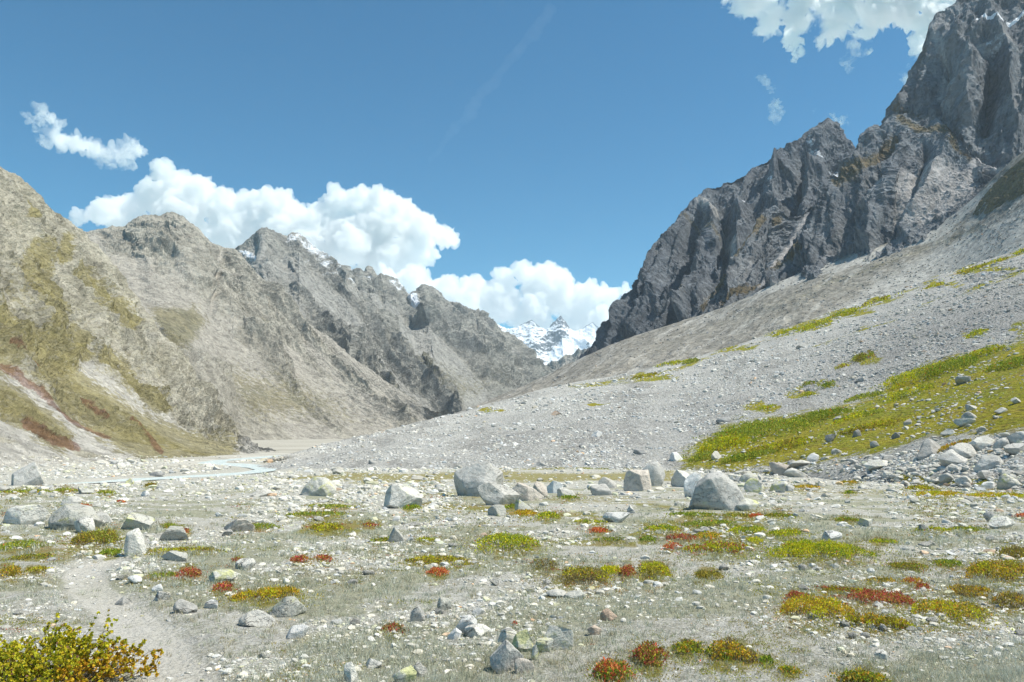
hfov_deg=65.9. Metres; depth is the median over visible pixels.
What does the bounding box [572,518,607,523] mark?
dwarf shrub
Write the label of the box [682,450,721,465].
slope shrub
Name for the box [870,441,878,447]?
rock
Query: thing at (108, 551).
dwarf shrub
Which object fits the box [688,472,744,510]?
boulder
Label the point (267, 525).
dwarf shrub
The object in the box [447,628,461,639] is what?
rock
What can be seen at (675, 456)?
rock
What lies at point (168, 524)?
dwarf shrub
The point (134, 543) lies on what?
boulder
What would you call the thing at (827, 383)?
slope shrub
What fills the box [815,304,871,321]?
slope shrub
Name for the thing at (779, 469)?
boulder
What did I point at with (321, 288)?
grey peak
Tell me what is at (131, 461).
rock
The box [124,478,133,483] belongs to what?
rock
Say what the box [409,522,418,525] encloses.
rock
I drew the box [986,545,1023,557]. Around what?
dwarf shrub
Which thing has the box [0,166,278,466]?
grassy hillside
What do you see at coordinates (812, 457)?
rock
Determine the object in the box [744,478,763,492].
boulder
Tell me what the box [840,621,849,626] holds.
rock
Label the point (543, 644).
boulder
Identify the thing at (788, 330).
slope shrub
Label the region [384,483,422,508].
boulder
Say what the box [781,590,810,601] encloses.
dwarf shrub
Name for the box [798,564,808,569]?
rock
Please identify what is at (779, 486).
rock
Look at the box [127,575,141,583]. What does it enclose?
rock
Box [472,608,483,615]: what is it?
rock
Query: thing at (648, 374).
slope shrub
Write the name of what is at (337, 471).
rock
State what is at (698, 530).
rock
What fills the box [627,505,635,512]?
rock
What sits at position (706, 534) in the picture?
dwarf shrub
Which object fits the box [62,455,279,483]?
river
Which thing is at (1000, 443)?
rock
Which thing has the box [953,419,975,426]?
boulder
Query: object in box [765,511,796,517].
dwarf shrub
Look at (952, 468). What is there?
rock
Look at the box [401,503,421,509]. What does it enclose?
dwarf shrub
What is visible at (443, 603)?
rock
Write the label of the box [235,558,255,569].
boulder
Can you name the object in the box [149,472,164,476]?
rock
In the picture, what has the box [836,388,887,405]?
slope shrub
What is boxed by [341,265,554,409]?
grey ridge
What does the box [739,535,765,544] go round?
dwarf shrub
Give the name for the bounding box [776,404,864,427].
slope shrub
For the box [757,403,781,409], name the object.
slope shrub
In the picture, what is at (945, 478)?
rock
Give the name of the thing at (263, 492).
boulder
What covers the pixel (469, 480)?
boulder
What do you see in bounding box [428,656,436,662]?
rock
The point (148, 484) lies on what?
dwarf shrub
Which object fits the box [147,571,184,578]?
dwarf shrub
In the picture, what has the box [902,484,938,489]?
dwarf shrub
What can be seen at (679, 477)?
boulder
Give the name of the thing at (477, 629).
boulder
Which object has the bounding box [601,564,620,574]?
dwarf shrub
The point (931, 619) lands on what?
rock
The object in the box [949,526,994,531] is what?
dwarf shrub
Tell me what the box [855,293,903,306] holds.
slope shrub
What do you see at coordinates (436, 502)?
meadow stones
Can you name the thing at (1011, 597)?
dwarf shrub
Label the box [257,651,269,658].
rock
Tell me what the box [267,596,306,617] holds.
boulder
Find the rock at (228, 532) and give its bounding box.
[222,529,232,535]
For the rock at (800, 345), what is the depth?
310.15 m
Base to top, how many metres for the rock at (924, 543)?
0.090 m
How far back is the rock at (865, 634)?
6.35 m
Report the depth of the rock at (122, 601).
7.80 m
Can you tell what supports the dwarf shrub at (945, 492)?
on the ground at (152, 627)
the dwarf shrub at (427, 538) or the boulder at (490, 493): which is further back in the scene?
the boulder at (490, 493)
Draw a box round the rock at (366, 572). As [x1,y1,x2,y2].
[362,570,374,574]
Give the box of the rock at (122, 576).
[117,575,127,578]
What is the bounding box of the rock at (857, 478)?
[853,476,861,479]
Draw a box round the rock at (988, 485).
[981,482,994,488]
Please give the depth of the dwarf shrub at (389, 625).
6.50 m
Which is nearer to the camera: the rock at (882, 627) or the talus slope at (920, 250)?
the rock at (882, 627)
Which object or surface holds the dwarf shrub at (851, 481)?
on the ground at (152, 627)
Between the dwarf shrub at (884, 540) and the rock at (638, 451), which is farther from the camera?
the rock at (638, 451)
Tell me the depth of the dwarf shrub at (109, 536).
13.30 m
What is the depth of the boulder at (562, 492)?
32.67 m
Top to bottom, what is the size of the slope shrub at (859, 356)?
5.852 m
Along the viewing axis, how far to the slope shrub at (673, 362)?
376.59 m
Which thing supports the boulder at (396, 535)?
on the ground at (152, 627)
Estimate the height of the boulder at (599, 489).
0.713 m
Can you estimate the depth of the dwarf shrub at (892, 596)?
7.87 m
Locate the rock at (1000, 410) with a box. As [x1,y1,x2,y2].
[994,407,1007,413]
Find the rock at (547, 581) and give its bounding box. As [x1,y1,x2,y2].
[542,579,550,584]
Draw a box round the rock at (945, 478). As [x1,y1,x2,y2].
[939,473,953,483]
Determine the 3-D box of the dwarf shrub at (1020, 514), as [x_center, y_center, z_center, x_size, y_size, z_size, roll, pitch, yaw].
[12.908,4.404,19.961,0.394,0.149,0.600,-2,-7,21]
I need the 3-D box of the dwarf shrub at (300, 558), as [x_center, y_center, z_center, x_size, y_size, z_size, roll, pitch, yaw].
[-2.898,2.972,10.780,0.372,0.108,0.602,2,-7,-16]
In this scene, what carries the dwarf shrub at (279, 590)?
on the ground at (152, 627)
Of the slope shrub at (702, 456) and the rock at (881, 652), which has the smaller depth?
the rock at (881, 652)
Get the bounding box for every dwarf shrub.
[0,489,51,493]
[0,539,54,550]
[0,563,27,576]
[3,552,72,560]
[24,565,55,573]
[46,487,77,491]
[56,526,124,546]
[90,548,123,557]
[96,489,118,493]
[124,546,238,557]
[145,482,156,486]
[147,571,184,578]
[162,522,176,527]
[174,565,207,577]
[212,581,239,591]
[215,584,323,603]
[252,523,283,529]
[274,510,359,518]
[286,554,313,563]
[302,503,365,509]
[302,521,351,532]
[312,554,337,561]
[362,522,379,526]
[367,536,393,542]
[378,621,410,634]
[391,554,484,566]
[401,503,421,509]
[414,536,434,541]
[425,566,449,576]
[456,531,553,554]
[504,503,514,508]
[510,509,541,516]
[524,558,564,570]
[531,511,560,518]
[541,564,623,587]
[554,494,584,499]
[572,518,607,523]
[584,656,644,681]
[585,526,612,533]
[588,536,631,541]
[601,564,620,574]
[615,564,638,576]
[628,561,676,578]
[628,640,678,669]
[634,535,659,542]
[636,524,686,532]
[657,532,698,541]
[658,511,726,519]
[660,541,681,549]
[670,540,766,554]
[670,638,708,659]
[674,519,746,528]
[685,569,728,579]
[688,530,725,541]
[697,636,763,668]
[713,512,750,517]
[720,525,767,534]
[737,538,907,566]
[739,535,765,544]
[748,512,766,517]
[758,654,775,666]
[763,592,876,631]
[764,528,809,537]
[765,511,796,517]
[776,664,807,675]
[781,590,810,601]
[794,484,823,488]
[808,584,876,594]
[825,611,934,632]
[825,667,891,681]
[832,516,858,521]
[834,587,925,609]
[840,479,861,482]
[842,490,855,493]
[864,576,897,585]
[866,538,903,543]
[879,561,936,573]
[896,597,1019,632]
[899,576,929,583]
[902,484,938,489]
[902,490,969,495]
[906,526,953,531]
[910,581,932,590]
[927,558,970,567]
[934,584,994,597]
[948,491,1023,498]
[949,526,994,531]
[949,558,1023,585]
[985,590,1023,610]
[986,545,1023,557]
[1011,513,1023,516]
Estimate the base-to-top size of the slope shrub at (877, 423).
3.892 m
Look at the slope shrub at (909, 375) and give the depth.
169.20 m
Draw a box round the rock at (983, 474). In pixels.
[977,470,993,478]
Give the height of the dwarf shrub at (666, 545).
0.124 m
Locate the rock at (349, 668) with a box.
[344,662,357,681]
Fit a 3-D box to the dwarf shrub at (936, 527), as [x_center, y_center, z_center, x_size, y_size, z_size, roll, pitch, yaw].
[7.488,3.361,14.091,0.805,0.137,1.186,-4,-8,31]
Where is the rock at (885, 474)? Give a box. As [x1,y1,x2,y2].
[883,472,891,476]
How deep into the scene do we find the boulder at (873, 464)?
71.05 m
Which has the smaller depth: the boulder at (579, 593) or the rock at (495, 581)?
the boulder at (579, 593)
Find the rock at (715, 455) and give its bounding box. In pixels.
[711,451,720,459]
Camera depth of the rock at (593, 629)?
6.21 m
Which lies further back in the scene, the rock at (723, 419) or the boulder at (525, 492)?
the rock at (723, 419)
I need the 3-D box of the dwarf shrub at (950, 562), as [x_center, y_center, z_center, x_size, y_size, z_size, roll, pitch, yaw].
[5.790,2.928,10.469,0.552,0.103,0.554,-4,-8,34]
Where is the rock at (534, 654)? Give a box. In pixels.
[531,645,537,659]
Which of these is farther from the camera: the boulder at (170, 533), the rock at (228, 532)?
the rock at (228, 532)
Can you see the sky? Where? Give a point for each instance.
(520, 162)
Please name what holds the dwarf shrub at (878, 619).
on the ground at (152, 627)
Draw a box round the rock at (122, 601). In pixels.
[115,597,132,605]
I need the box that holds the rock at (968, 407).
[965,404,976,410]
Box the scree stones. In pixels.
[259,251,1023,471]
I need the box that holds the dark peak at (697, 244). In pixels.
[577,118,855,359]
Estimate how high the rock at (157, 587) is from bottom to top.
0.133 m
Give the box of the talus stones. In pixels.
[473,170,1023,406]
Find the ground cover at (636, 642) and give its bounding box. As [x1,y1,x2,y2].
[0,479,1023,681]
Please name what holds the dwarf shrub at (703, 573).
on the ground at (152, 627)
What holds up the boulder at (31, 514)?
on the ground at (152, 627)
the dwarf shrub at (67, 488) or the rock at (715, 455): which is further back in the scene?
the rock at (715, 455)
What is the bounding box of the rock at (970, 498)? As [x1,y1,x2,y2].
[965,496,973,501]
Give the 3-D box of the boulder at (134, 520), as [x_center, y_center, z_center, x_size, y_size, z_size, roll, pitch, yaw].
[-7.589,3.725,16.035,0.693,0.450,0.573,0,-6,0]
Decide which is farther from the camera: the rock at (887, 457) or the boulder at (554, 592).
the rock at (887, 457)
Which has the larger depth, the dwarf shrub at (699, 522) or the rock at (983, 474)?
the rock at (983, 474)
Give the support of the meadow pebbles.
on the ground at (152, 627)
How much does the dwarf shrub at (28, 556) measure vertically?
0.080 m
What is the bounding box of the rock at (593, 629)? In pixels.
[587,625,601,634]
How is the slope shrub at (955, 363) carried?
on the scree slope at (848, 446)
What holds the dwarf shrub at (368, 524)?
on the ground at (152, 627)
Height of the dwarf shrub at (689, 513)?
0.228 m
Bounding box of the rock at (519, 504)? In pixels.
[515,499,530,510]
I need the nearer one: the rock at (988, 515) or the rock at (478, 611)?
the rock at (478, 611)
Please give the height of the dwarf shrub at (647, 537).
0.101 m
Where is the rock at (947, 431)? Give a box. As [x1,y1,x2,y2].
[940,428,954,435]
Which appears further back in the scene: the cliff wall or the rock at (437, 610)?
the cliff wall
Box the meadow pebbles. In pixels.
[0,456,1023,681]
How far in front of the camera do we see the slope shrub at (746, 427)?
137.34 m
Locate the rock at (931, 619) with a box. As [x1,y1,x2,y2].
[926,617,937,621]
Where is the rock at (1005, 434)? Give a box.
[999,432,1009,436]
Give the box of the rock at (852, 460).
[847,459,857,462]
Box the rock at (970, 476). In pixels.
[968,474,976,478]
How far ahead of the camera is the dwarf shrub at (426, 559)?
10.84 m
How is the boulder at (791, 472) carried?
on the ground at (152, 627)
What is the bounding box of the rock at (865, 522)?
[857,518,873,526]
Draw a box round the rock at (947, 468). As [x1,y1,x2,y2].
[945,463,955,470]
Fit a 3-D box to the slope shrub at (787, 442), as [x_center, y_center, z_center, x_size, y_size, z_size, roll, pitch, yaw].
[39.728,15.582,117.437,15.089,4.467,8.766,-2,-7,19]
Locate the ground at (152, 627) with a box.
[0,439,1023,681]
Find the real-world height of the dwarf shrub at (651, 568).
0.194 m
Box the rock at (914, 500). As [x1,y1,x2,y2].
[910,497,919,502]
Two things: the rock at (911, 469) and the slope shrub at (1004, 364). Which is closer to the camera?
the rock at (911, 469)
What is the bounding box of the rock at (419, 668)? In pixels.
[414,661,426,676]
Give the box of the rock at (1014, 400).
[1011,397,1020,403]
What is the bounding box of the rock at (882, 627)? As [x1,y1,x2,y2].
[879,623,886,630]
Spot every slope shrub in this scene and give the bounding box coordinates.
[623,371,661,379]
[653,359,683,367]
[679,416,841,459]
[681,357,701,363]
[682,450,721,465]
[689,431,762,459]
[703,446,789,468]
[729,431,831,460]
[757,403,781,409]
[773,326,798,336]
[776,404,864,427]
[788,318,840,335]
[799,391,817,398]
[800,380,814,388]
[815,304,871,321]
[816,407,900,430]
[818,380,838,388]
[831,415,913,437]
[834,362,851,369]
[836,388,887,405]
[843,349,877,363]
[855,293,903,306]
[859,353,972,399]
[870,380,942,404]
[911,354,989,385]
[921,281,944,290]
[937,437,975,451]
[942,257,1008,280]
[949,341,1020,364]
[966,328,988,338]
[970,355,1023,375]
[1009,248,1023,257]
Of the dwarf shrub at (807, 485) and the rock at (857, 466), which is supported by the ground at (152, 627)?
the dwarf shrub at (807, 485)
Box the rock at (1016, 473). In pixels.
[1013,471,1023,475]
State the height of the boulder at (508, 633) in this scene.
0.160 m
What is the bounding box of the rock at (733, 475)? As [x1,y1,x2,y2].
[728,474,739,477]
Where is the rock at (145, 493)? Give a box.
[141,491,149,496]
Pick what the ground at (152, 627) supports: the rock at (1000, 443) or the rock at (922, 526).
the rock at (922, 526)
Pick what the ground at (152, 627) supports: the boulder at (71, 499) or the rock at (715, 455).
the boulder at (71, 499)
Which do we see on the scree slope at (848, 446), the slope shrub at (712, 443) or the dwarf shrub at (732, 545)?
the slope shrub at (712, 443)
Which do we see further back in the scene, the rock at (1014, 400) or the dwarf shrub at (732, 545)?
the rock at (1014, 400)
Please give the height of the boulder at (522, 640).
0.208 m
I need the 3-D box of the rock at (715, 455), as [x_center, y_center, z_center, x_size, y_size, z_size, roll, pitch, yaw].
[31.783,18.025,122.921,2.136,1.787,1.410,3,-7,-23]
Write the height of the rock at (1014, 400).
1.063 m
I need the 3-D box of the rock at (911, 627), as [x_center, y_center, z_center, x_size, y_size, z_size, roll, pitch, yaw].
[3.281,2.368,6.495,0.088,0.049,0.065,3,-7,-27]
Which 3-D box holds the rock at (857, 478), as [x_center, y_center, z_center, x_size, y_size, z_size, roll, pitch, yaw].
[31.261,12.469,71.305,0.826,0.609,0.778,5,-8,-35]
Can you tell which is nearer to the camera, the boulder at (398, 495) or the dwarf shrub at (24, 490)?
the boulder at (398, 495)
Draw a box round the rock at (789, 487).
[785,485,794,490]
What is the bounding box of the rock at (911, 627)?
[906,626,916,630]
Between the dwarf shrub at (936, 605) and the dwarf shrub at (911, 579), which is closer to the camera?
the dwarf shrub at (936, 605)
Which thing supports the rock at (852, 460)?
on the scree slope at (848, 446)
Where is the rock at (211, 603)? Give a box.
[204,599,217,608]
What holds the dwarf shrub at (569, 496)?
on the ground at (152, 627)
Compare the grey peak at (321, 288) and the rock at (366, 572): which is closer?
the rock at (366, 572)
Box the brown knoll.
[973,158,1023,215]
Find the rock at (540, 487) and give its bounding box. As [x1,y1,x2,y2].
[533,481,547,496]
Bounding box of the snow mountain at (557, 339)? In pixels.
[497,316,598,364]
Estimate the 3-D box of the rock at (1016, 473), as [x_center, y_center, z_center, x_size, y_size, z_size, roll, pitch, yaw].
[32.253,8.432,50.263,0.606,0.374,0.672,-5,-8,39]
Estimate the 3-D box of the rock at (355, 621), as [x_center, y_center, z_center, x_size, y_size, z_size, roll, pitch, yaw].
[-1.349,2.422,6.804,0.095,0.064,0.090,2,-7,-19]
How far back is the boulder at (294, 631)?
6.25 m
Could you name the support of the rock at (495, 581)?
on the ground at (152, 627)
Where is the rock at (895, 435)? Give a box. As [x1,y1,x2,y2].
[891,432,899,438]
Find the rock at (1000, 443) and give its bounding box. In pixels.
[993,438,1009,448]
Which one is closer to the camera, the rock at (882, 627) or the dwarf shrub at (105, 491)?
the rock at (882, 627)
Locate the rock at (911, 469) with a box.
[907,467,916,471]
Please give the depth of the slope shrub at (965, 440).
66.84 m
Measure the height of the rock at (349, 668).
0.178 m
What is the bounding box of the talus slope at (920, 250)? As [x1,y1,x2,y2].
[462,152,1023,410]
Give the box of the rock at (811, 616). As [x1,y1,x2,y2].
[809,613,819,618]
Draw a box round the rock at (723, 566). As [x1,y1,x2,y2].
[719,563,728,569]
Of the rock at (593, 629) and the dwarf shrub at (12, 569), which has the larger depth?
the dwarf shrub at (12, 569)
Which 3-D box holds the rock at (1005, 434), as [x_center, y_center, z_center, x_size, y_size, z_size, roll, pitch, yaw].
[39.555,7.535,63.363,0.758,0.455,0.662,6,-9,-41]
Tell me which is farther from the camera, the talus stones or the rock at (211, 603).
the talus stones
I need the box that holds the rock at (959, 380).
[955,376,970,384]
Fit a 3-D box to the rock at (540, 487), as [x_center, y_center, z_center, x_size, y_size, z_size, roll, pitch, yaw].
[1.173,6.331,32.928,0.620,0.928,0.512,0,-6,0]
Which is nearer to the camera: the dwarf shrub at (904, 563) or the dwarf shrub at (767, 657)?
the dwarf shrub at (767, 657)
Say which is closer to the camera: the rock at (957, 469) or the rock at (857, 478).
the rock at (957, 469)
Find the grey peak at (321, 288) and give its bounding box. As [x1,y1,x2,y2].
[235,227,462,413]
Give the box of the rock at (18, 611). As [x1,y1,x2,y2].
[13,609,22,614]
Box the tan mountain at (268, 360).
[84,212,450,439]
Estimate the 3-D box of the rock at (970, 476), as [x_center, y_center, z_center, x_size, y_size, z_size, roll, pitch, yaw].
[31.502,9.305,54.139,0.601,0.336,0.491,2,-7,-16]
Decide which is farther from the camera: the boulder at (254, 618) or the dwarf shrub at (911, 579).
the dwarf shrub at (911, 579)
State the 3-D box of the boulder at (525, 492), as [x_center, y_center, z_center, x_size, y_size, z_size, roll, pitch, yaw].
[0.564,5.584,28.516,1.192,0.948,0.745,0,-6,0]
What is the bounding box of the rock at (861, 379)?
[856,376,865,381]
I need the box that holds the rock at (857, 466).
[854,464,862,469]
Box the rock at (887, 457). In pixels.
[882,455,896,460]
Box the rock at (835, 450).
[831,448,841,453]
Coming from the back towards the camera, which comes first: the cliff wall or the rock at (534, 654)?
the cliff wall
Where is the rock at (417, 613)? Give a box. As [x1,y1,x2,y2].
[410,607,424,621]
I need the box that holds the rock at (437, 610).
[435,608,445,613]
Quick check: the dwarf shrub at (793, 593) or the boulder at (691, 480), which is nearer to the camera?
the dwarf shrub at (793, 593)
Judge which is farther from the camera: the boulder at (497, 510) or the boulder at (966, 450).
the boulder at (966, 450)
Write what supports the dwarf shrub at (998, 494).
on the ground at (152, 627)
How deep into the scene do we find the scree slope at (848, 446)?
206.65 m
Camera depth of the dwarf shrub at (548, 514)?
18.66 m
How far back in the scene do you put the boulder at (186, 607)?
7.24 m
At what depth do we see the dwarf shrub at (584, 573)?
9.21 m
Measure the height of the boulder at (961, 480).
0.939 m
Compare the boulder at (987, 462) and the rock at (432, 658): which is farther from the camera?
the boulder at (987, 462)
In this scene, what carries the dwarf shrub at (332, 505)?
on the ground at (152, 627)
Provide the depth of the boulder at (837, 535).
12.85 m
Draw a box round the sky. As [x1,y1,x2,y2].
[0,0,955,330]
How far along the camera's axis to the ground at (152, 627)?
9.24 m
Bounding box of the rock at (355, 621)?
[350,618,360,624]
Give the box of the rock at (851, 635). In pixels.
[848,632,855,638]
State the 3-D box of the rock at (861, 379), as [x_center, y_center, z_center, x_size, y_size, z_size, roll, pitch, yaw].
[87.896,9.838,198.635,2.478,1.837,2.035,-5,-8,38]
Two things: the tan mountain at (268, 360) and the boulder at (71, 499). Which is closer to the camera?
the boulder at (71, 499)
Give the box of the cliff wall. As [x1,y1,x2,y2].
[881,0,1023,167]
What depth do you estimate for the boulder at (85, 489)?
37.06 m
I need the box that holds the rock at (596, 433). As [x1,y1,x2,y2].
[592,431,602,436]
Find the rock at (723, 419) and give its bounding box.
[716,417,730,423]
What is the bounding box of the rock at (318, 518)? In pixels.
[313,516,323,520]
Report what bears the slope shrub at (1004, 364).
on the scree slope at (848, 446)
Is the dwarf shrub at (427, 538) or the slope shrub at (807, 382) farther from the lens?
the slope shrub at (807, 382)
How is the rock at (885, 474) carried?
on the scree slope at (848, 446)
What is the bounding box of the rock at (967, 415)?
[961,412,976,418]
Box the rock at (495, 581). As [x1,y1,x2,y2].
[489,578,498,585]
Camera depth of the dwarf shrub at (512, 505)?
24.09 m
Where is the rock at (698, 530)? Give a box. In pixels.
[693,529,703,532]
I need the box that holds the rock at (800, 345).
[796,343,807,348]
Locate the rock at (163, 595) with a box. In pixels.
[153,591,170,600]
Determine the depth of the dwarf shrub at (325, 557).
10.94 m
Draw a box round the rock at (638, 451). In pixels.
[633,448,646,454]
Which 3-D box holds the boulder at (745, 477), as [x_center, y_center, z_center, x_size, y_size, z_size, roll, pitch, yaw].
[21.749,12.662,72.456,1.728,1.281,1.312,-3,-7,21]
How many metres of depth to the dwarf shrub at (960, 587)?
8.37 m
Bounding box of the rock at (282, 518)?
[278,516,286,520]
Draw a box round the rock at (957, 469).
[955,467,961,471]
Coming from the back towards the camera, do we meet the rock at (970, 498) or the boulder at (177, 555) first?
the rock at (970, 498)
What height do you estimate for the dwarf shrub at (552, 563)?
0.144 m
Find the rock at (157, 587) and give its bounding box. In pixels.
[151,584,162,592]
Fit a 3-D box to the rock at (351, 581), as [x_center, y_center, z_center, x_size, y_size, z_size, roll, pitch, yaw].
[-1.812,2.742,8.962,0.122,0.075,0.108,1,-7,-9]
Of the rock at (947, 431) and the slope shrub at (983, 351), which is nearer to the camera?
the rock at (947, 431)
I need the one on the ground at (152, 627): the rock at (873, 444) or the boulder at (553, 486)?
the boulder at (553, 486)
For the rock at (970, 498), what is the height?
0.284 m
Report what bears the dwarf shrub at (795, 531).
on the ground at (152, 627)
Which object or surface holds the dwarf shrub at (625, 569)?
on the ground at (152, 627)
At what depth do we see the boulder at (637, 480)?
45.67 m
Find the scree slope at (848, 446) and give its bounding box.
[258,248,1023,489]
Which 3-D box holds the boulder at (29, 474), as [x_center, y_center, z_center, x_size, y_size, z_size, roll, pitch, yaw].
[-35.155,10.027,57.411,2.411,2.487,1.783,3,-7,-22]
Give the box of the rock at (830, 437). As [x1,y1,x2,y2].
[825,434,835,442]
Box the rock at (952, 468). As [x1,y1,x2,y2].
[949,466,957,470]
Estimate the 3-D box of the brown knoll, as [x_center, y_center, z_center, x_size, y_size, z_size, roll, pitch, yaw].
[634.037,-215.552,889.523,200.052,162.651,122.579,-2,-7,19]
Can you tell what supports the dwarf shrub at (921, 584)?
on the ground at (152, 627)
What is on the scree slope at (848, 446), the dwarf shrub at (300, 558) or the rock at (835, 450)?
the rock at (835, 450)
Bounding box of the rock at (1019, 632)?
[1015,629,1023,635]
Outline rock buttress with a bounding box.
[746,113,1005,296]
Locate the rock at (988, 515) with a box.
[983,511,993,520]
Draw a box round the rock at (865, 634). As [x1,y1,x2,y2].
[860,632,869,637]
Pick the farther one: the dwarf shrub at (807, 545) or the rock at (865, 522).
the rock at (865, 522)
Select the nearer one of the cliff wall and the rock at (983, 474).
the rock at (983, 474)
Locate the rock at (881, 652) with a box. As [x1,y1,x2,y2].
[875,649,887,659]
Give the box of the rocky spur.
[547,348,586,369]
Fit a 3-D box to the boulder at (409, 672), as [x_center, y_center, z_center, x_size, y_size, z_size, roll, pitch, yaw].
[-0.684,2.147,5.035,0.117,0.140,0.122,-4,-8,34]
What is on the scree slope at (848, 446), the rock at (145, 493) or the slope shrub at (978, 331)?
the slope shrub at (978, 331)
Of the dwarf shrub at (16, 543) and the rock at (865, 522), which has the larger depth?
the rock at (865, 522)
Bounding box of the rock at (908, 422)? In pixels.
[903,419,911,425]
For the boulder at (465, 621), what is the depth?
6.44 m
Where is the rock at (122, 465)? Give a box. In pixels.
[117,462,126,467]
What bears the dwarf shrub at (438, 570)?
on the ground at (152, 627)
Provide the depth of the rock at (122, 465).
129.65 m
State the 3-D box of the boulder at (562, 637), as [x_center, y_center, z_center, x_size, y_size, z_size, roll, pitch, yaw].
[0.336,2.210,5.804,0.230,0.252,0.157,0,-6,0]
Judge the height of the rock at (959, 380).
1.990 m
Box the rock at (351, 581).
[347,579,357,584]
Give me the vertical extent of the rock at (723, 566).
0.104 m
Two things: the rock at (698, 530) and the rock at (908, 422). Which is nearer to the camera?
the rock at (698, 530)
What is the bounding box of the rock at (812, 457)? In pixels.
[807,453,818,461]
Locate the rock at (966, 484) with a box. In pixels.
[963,482,970,487]
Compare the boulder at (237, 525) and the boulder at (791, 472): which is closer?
the boulder at (237, 525)
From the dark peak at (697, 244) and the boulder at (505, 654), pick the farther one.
the dark peak at (697, 244)
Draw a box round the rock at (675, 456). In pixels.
[669,452,682,460]
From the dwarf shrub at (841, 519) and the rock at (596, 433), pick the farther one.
the rock at (596, 433)
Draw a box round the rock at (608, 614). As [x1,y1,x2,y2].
[600,608,616,620]
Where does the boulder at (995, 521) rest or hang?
on the ground at (152, 627)
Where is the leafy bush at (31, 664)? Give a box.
[0,609,163,681]
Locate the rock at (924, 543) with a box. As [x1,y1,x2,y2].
[918,541,931,546]
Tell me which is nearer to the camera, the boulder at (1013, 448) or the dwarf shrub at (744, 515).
the dwarf shrub at (744, 515)
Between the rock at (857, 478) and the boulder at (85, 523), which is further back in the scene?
the rock at (857, 478)
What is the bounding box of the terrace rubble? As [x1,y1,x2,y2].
[687,337,1023,492]
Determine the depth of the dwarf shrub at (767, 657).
5.43 m
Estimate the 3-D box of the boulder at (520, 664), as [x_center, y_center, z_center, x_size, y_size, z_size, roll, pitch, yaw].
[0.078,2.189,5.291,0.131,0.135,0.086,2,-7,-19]
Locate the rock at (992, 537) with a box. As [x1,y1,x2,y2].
[986,535,998,539]
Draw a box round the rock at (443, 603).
[437,597,450,609]
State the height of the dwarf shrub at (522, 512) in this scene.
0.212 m
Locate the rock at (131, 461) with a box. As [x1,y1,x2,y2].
[127,459,137,462]
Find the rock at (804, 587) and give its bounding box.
[798,584,807,589]
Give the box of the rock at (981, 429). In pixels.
[976,426,985,432]
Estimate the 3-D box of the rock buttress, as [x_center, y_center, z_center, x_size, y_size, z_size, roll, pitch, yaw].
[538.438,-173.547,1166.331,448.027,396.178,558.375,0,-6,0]
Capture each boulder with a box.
[3,504,49,524]
[11,462,44,485]
[48,503,105,529]
[60,496,80,505]
[74,516,95,532]
[78,485,94,493]
[97,512,113,522]
[121,513,154,529]
[124,528,146,555]
[159,526,188,540]
[161,550,187,561]
[173,599,197,613]
[209,569,235,581]
[224,519,254,531]
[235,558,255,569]
[238,610,277,626]
[249,488,273,496]
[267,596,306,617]
[286,624,309,638]
[301,476,335,496]
[365,658,381,668]
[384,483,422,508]
[387,526,403,541]
[392,665,416,681]
[454,461,503,496]
[455,614,476,632]
[465,623,489,636]
[477,481,519,504]
[488,504,505,515]
[490,640,522,673]
[497,627,516,642]
[512,629,532,651]
[513,482,543,500]
[514,658,534,673]
[536,637,553,651]
[544,625,573,650]
[546,589,565,596]
[547,481,562,492]
[557,488,574,496]
[565,590,584,598]
[590,484,611,495]
[598,477,616,487]
[602,512,629,522]
[623,469,651,490]
[642,462,664,485]
[671,470,688,486]
[684,472,701,496]
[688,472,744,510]
[736,498,758,510]
[739,472,758,481]
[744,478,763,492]
[769,462,789,475]
[783,468,807,476]
[788,460,809,467]
[821,531,841,539]
[864,460,888,469]
[916,438,940,459]
[938,449,968,466]
[948,443,975,457]
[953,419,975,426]
[955,476,971,484]
[968,436,994,449]
[973,455,1003,471]
[988,516,1014,528]
[997,474,1021,489]
[1004,443,1023,454]
[1007,431,1023,443]
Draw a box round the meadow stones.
[0,455,1023,681]
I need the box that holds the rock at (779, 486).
[769,481,785,492]
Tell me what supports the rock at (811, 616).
on the ground at (152, 627)
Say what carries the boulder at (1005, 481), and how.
on the scree slope at (848, 446)
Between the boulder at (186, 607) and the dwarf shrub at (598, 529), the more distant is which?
the dwarf shrub at (598, 529)
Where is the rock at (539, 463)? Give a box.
[536,461,546,465]
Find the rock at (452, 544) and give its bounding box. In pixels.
[448,543,457,546]
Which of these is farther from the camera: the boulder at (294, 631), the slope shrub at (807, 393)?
the slope shrub at (807, 393)
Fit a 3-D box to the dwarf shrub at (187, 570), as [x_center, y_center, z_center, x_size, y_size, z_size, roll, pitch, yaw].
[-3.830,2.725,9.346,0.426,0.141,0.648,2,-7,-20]
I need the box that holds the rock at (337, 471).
[332,469,343,473]
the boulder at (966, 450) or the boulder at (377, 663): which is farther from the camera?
the boulder at (966, 450)
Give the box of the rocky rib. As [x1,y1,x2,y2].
[690,200,816,317]
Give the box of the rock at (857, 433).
[852,429,860,436]
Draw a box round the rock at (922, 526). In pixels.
[918,524,928,530]
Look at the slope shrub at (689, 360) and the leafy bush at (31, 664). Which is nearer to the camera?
the leafy bush at (31, 664)
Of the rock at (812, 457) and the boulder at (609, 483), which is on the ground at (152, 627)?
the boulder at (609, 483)
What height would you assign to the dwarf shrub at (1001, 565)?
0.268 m

